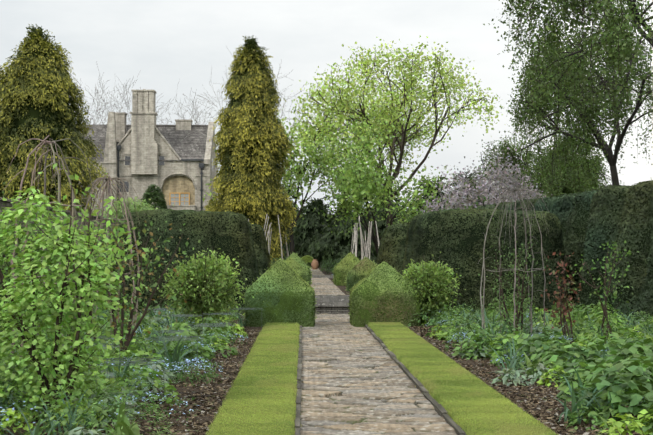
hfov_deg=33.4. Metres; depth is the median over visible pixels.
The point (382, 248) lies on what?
yew leaves
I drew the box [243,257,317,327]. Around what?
box pyramid leaves
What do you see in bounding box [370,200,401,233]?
dark evergreen
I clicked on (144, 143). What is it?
manor house stonework
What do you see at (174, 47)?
sky
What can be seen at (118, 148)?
manor leadwork
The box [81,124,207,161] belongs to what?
manor house roof slates
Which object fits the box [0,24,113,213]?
golden cypress sprays
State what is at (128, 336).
shrub stems
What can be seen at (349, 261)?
box pyramid leaves
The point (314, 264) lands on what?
terracotta jar
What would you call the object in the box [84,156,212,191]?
manor window glass
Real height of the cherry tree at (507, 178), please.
7.311 m
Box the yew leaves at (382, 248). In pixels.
[375,222,408,274]
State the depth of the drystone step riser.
29.20 m
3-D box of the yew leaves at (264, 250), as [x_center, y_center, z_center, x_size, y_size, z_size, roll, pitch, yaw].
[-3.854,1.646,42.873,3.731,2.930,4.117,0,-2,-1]
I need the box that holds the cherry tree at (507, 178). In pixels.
[416,142,551,212]
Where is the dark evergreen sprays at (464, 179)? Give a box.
[449,171,477,199]
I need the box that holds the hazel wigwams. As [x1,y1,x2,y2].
[3,135,548,379]
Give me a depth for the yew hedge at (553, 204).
28.42 m
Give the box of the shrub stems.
[0,182,623,417]
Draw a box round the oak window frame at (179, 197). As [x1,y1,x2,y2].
[169,193,189,204]
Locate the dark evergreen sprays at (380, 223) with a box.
[360,187,406,237]
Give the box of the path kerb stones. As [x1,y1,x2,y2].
[294,325,466,434]
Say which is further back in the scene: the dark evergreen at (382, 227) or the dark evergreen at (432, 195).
the dark evergreen at (382, 227)
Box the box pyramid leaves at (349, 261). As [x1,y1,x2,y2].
[332,252,359,285]
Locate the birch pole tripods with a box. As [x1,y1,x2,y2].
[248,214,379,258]
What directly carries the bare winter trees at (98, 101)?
on the terrain
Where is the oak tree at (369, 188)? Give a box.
[203,36,502,254]
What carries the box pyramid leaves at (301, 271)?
on the terrace
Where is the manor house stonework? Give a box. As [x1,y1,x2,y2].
[78,89,217,214]
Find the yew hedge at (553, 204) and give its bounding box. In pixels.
[470,179,652,325]
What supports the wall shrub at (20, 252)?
on the terrain
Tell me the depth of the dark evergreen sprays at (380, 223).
93.26 m
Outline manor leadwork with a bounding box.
[85,145,203,210]
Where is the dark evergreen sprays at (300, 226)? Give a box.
[282,196,334,267]
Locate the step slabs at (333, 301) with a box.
[315,295,349,306]
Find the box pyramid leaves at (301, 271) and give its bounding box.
[285,256,311,284]
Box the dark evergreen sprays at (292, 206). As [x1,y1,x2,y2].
[279,185,300,258]
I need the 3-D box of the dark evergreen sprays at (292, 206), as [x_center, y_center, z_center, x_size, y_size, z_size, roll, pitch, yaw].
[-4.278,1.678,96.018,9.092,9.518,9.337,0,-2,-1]
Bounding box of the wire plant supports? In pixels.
[63,308,261,373]
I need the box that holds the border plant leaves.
[0,163,652,434]
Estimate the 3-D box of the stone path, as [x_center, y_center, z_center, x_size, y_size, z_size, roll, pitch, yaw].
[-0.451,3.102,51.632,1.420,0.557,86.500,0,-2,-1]
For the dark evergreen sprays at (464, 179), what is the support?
on the terrain
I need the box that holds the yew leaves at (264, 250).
[250,223,270,276]
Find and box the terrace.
[318,268,349,294]
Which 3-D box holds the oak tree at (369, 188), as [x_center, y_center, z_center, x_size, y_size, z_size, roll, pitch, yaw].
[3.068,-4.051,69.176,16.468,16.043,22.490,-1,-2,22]
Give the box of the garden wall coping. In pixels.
[0,197,118,220]
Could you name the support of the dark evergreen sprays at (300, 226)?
on the terrain
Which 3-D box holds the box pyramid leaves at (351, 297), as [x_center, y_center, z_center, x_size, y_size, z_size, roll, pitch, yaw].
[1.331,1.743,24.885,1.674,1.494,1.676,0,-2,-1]
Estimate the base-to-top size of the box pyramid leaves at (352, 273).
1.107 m
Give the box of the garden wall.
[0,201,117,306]
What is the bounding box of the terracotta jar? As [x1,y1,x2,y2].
[311,259,318,268]
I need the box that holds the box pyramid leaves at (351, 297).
[347,261,423,326]
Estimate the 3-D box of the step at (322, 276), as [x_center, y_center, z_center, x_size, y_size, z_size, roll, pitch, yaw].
[-0.440,2.784,51.143,1.800,0.140,0.500,0,-2,-1]
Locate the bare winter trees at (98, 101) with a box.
[69,48,341,154]
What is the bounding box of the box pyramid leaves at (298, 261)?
[286,253,312,284]
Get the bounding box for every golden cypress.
[0,39,76,205]
[228,47,273,259]
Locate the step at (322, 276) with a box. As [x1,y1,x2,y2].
[312,275,333,277]
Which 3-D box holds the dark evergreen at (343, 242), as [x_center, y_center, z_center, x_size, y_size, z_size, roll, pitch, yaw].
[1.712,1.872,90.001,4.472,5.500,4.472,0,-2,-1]
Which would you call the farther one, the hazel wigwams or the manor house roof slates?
the manor house roof slates
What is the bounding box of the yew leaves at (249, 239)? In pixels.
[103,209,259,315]
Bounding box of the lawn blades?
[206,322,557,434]
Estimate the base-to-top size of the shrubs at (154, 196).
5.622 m
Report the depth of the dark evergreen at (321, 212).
90.83 m
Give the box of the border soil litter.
[4,315,649,434]
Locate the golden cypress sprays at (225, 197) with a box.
[204,36,299,263]
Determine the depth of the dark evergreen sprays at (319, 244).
87.89 m
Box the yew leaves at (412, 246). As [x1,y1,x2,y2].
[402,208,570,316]
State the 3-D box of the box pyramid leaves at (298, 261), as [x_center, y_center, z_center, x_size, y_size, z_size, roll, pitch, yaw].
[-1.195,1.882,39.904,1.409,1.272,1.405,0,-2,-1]
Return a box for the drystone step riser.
[315,307,349,313]
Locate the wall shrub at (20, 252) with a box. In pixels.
[0,182,128,330]
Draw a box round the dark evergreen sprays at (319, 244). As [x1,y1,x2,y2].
[304,200,380,267]
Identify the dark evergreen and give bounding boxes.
[296,202,329,255]
[321,210,373,262]
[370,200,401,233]
[419,184,444,213]
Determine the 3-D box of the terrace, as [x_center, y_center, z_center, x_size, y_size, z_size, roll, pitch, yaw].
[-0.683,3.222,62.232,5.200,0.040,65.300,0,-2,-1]
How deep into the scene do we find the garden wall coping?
28.43 m
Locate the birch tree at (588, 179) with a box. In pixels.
[463,0,652,198]
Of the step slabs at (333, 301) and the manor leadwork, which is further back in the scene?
the manor leadwork
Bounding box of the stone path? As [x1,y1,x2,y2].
[300,268,456,434]
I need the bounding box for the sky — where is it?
[0,0,652,213]
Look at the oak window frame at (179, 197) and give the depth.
80.05 m
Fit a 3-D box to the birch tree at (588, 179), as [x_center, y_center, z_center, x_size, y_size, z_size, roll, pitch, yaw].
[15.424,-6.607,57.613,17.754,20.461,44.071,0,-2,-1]
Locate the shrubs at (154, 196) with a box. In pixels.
[94,184,494,273]
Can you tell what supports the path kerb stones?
on the terrain
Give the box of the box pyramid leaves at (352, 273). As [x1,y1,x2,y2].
[344,257,378,290]
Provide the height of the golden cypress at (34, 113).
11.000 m
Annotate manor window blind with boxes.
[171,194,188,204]

